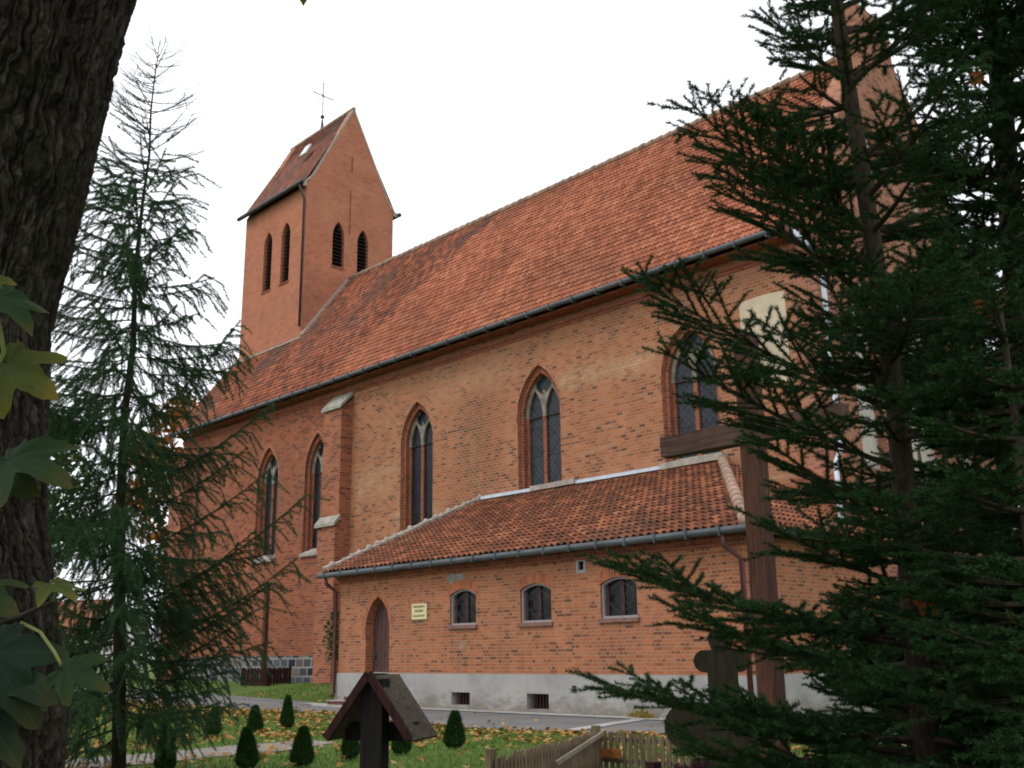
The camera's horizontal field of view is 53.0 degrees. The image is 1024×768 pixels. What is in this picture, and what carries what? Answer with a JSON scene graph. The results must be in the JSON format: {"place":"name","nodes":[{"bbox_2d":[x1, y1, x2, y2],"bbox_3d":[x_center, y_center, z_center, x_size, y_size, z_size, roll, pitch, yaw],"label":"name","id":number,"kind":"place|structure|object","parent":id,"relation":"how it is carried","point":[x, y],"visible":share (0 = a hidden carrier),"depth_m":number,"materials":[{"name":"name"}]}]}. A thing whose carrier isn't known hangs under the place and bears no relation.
{"place":"outdoors","nodes":[
{"label":"outdoors","id":0,"kind":"place"},
{"bbox_2d":[65,740,336,767],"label":"path","id":1,"kind":"structure","parent":0,"point":[233,748],"depth_m":14.88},
{"bbox_2d":[66,659,874,767],"bbox_3d":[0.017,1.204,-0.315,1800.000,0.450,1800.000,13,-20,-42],"label":"ground","id":2,"kind":"structure","parent":0,"point":[235,688],"depth_m":16.21,"materials":[{"name":"green plant"}]},
{"bbox_2d":[48,407,105,577],"bbox_3d":[-17.697,5.914,37.825,5.070,11.097,4.338,13,-20,-42],"label":"broadleaf tree","id":3,"kind":"object","parent":2,"relation":"on","point":[70,460],"visible":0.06,"depth_m":38.98,"materials":[{"name":"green plant"}]},
{"bbox_2d":[58,599,146,670],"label":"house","id":4,"kind":"structure","parent":2,"relation":"on","point":[72,609],"depth_m":92.07,"materials":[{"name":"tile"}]},
{"bbox_2d":[0,0,306,767],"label":"maple tree","id":5,"kind":"object","parent":2,"relation":"on","point":[59,61],"visible":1,"depth_m":3.04,"materials":[{"name":"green plant"}]},
{"bbox_2d":[114,395,197,576],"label":"broadleaf tree","id":6,"kind":"object","parent":2,"relation":"on","point":[153,536],"visible":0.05,"depth_m":62.92,"materials":[{"name":"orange plant"}]},
{"bbox_2d":[151,725,178,767],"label":"thuja shrub","id":7,"kind":"object","parent":2,"relation":"on","point":[164,762],"visible":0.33,"depth_m":12.23,"materials":[{"name":"green plant"}]},
{"bbox_2d":[47,14,329,767],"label":"larch tree","id":8,"kind":"object","parent":2,"relation":"on","point":[91,545],"visible":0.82,"depth_m":11.80,"materials":[{"name":"green plant"}]},
{"bbox_2d":[204,708,222,735],"bbox_3d":[-5.229,5.924,18.021,0.361,0.542,0.338,13,-17,-42],"label":"thuja shrub","id":9,"kind":"object","parent":2,"relation":"on","point":[210,729],"visible":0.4,"depth_m":17.95,"materials":[{"name":"green plant"}]},
{"bbox_2d":[231,726,261,767],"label":"thuja shrub","id":10,"kind":"object","parent":2,"relation":"on","point":[247,752],"visible":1,"depth_m":12.64,"materials":[{"name":"green plant"}]},
{"bbox_2d":[246,704,264,732],"bbox_3d":[-4.700,6.129,18.813,0.396,0.530,0.340,5,-15,-28],"label":"thuja shrub","id":11,"kind":"object","parent":2,"relation":"on","point":[257,724],"visible":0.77,"depth_m":18.74,"materials":[{"name":"green plant"}]},
{"bbox_2d":[261,582,269,674],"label":"wooden post","id":12,"kind":"object","parent":2,"relation":"on","point":[265,622],"visible":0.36,"depth_m":40.43,"materials":[{"name":"brown wood"}]},
{"bbox_2d":[240,665,291,685],"bbox_3d":[-9.544,11.516,39.849,1.142,1.151,1.988,13,-20,-42],"label":"picket fence","id":13,"kind":"object","parent":2,"relation":"on","point":[279,676],"visible":0.83,"depth_m":39.38,"materials":[{"name":"red wood"}]},
{"bbox_2d":[279,694,295,729],"bbox_3d":[-4.265,6.231,19.508,0.332,0.682,0.338,2,-14,-13],"label":"thuja shrub","id":14,"kind":"object","parent":2,"relation":"on","point":[286,718],"visible":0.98,"depth_m":19.43,"materials":[{"name":"green plant"}]},
{"bbox_2d":[288,725,315,767],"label":"thuja shrub","id":15,"kind":"object","parent":2,"relation":"on","point":[302,750],"visible":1,"depth_m":12.77,"materials":[{"name":"green plant"}]},
{"bbox_2d":[322,611,338,699],"bbox_3d":[-5.111,7.853,29.525,0.740,2.594,0.731,13,-20,-42],"label":"climbing vine","id":16,"kind":"object","parent":2,"relation":"on","point":[330,634],"visible":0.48,"depth_m":29.57,"materials":[{"name":"green plant"}]},
{"bbox_2d":[340,738,359,760],"bbox_3d":[-2.132,4.695,13.627,0.309,0.615,0.312,-10,-17,32],"label":"thuja shrub","id":17,"kind":"object","parent":2,"relation":"on","point":[350,747],"visible":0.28,"depth_m":13.52,"materials":[{"name":"green plant"}]},
{"bbox_2d":[322,671,437,767],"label":"grave cross","id":18,"kind":"object","parent":2,"relation":"on","point":[371,703],"visible":1,"depth_m":6.48,"materials":[{"name":"black wood"}]},
{"bbox_2d":[390,741,412,754],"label":"thuja shrub","id":19,"kind":"object","parent":2,"relation":"on","point":[403,747],"visible":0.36,"depth_m":14.15,"materials":[{"name":"green plant"}]},
{"bbox_2d":[66,691,810,767],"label":"leaf litter","id":20,"kind":"object","parent":2,"relation":"on","point":[305,714],"visible":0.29,"depth_m":17.06,"materials":[{"name":"orange plant"}]},
{"bbox_2d":[442,709,467,748],"bbox_3d":[-0.844,5.053,15.027,0.403,0.592,0.366,7,-13,-24],"label":"thuja shrub","id":21,"kind":"object","parent":2,"relation":"on","point":[454,729],"visible":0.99,"depth_m":14.95,"materials":[{"name":"green plant"}]},
{"bbox_2d":[160,4,1010,683],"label":"church","id":22,"kind":"structure","parent":2,"relation":"on","point":[500,350],"depth_m":38.34,"materials":[{"name":"brick"}]},
{"bbox_2d":[250,445,278,563],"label":"window","id":23,"kind":"structure","parent":22,"relation":"in","point":[271,460],"depth_m":45.01,"materials":[{"name":"glass"}]},
{"bbox_2d":[299,430,323,556],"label":"window","id":24,"kind":"structure","parent":22,"relation":"in","point":[315,465],"depth_m":42.49,"materials":[{"name":"glass"}]},
{"bbox_2d":[399,399,433,530],"bbox_3d":[-3.358,3.349,37.473,0.540,5.720,2.020,13,-20,-42],"label":"window","id":25,"kind":"structure","parent":22,"relation":"in","point":[419,433],"depth_m":37.84,"materials":[{"name":"glass"}]},
{"bbox_2d":[516,362,561,489],"bbox_3d":[0.988,1.575,33.260,0.540,4.700,2.110,13,-20,-42],"label":"window","id":26,"kind":"structure","parent":22,"relation":"in","point":[541,405],"depth_m":33.53,"materials":[{"name":"glass"}]},
{"bbox_2d":[659,321,722,461],"bbox_3d":[5.146,0.223,29.145,0.540,4.320,2.110,13,-20,-42],"label":"window","id":27,"kind":"structure","parent":22,"relation":"in","point":[680,418],"depth_m":29.51,"materials":[{"name":"glass"}]},
{"bbox_2d":[317,452,891,717],"bbox_3d":[1.715,5.077,26.642,6.417,6.715,14.689,13,-20,-42],"label":"annex","id":28,"kind":"object","parent":2,"relation":"on","point":[495,582],"visible":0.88,"depth_m":24.21,"materials":[{"name":"brick"}]},
{"bbox_2d":[373,601,388,671],"bbox_3d":[-3.475,7.160,27.999,0.123,2.625,1.040,13,-20,-42],"label":"door","id":29,"kind":"structure","parent":28,"relation":"in","point":[381,623],"depth_m":28.17,"materials":[{"name":"brown wood"}]},
{"bbox_2d":[412,603,426,619],"bbox_3d":[-2.414,5.932,26.770,0.030,0.400,0.610,13,-20,-42],"label":"wall sign","id":30,"kind":"object","parent":28,"relation":"attached to","point":[419,611],"visible":1,"depth_m":26.75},
{"bbox_2d":[447,579,477,628],"bbox_3d":[-1.177,5.501,25.683,0.260,1.210,1.140,13,-20,-42],"label":"window","id":31,"kind":"structure","parent":28,"relation":"in","point":[464,605],"depth_m":25.74,"materials":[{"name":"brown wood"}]},
{"bbox_2d":[458,692,469,704],"bbox_3d":[-1.101,7.720,25.219,0.179,0.340,0.720,13,-20,-42],"label":"cellar window","id":32,"kind":"structure","parent":28,"relation":"in","point":[464,696],"depth_m":25.31,"materials":[{"name":"brown wood"}]},
{"bbox_2d":[517,573,552,626],"bbox_3d":[0.595,5.016,23.907,0.260,1.220,1.170,13,-20,-42],"label":"window","id":33,"kind":"structure","parent":28,"relation":"in","point":[536,603],"depth_m":23.97,"materials":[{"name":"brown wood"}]},
{"bbox_2d":[533,694,548,708],"bbox_3d":[0.737,7.222,23.376,0.179,0.380,0.740,13,-20,-42],"label":"cellar window","id":34,"kind":"structure","parent":28,"relation":"in","point":[541,701],"depth_m":23.45,"materials":[{"name":"brown wood"}]},
{"bbox_2d":[597,566,639,622],"bbox_3d":[2.342,4.524,22.159,0.260,1.200,1.190,13,-20,-42],"label":"window","id":35,"kind":"structure","parent":28,"relation":"in","point":[620,597],"depth_m":22.24,"materials":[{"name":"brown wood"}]},
{"bbox_2d":[485,725,761,767],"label":"picket fence","id":36,"kind":"object","parent":2,"relation":"on","point":[586,751],"visible":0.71,"depth_m":11.62,"materials":[{"name":"brown wood"}]},
{"bbox_2d":[626,708,655,719],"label":"weed plant","id":37,"kind":"object","parent":2,"relation":"on","point":[640,715],"visible":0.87,"depth_m":20.80,"materials":[{"name":"yellow plant"}]},
{"bbox_2d":[664,628,776,767],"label":"carved cross","id":38,"kind":"object","parent":2,"relation":"on","point":[719,667],"visible":0.44,"depth_m":6.96,"materials":[{"name":"brown wood"}]},
{"bbox_2d":[646,751,826,767],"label":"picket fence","id":39,"kind":"object","parent":2,"relation":"on","point":[653,764],"visible":0.19,"depth_m":8.27,"materials":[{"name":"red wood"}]},
{"bbox_2d":[660,333,849,757],"bbox_3d":[2.123,1.594,8.777,0.190,4.200,1.860,13,-20,-42],"label":"wooden cross","id":40,"kind":"object","parent":2,"relation":"on","point":[770,679],"visible":0.52,"depth_m":8.85,"materials":[{"name":"brown wood"}]},
{"bbox_2d":[565,0,1023,767],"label":"spruce tree","id":41,"kind":"object","parent":2,"relation":"on","point":[881,292],"visible":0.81,"depth_m":4.32,"materials":[{"name":"green plant"}]},
{"bbox_2d":[970,71,984,87],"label":"fallen leaf","id":42,"kind":"object","parent":41,"relation":"on","point":[979,79],"visible":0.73,"depth_m":5.00,"materials":[{"name":"orange plant"}]},
{"bbox_2d":[965,291,1007,328],"bbox_3d":[2.195,-0.322,4.717,0.211,0.216,0.281,13,-20,-42],"label":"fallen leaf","id":43,"kind":"object","parent":41,"relation":"on","point":[979,301],"visible":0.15,"depth_m":4.72,"materials":[{"name":"brown plant"}]},
{"bbox_2d":[788,445,1017,767],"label":"spruce tree","id":44,"kind":"object","parent":2,"relation":"on","point":[882,454],"visible":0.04,"depth_m":7.37,"materials":[{"name":"green plant"}]},
{"bbox_2d":[849,266,1023,767],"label":"spruce tree","id":45,"kind":"object","parent":2,"relation":"on","point":[955,575],"visible":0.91,"depth_m":3.72,"materials":[{"name":"green plant"}]},
{"bbox_2d":[905,588,939,616],"bbox_3d":[1.704,0.901,4.254,0.159,0.130,0.098,13,-20,-42],"label":"fallen leaf","id":46,"kind":"object","parent":45,"relation":"on","point":[919,604],"visible":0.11,"depth_m":4.21,"materials":[{"name":"brown plant"}]},
{"bbox_2d":[858,0,1023,767],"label":"spruce tree","id":47,"kind":"object","parent":2,"relation":"on","point":[997,21],"visible":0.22,"depth_m":5.24,"materials":[{"name":"green plant"}]},
{"bbox_2d":[298,703,665,719],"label":"pavement","id":48,"kind":"structure","parent":0,"point":[651,718],"depth_m":22.76,"materials":[{"name":"concrete"}]},
{"bbox_2d":[84,686,909,745],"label":"road","id":49,"kind":"structure","parent":0,"point":[479,719],"depth_m":21.10,"materials":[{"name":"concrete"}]},
{"bbox_2d":[311,696,347,706],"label":"door steps","id":50,"kind":"structure","parent":49,"relation":"on","point":[335,703],"depth_m":27.62,"materials":[{"name":"concrete"}]},
{"bbox_2d":[570,719,645,729],"bbox_3d":[1.709,6.317,19.039,0.336,0.001,3.438,-9,-17,28],"label":"drain channel","id":51,"kind":"object","parent":49,"relation":"on","point":[610,723],"visible":0.64,"depth_m":19.32,"materials":[{"name":"concrete"}]},
{"bbox_2d":[48,0,1023,658],"label":"sky","id":52,"kind":"structure","parent":0,"point":[466,110],"materials":[{"name":"white"}]}
]}

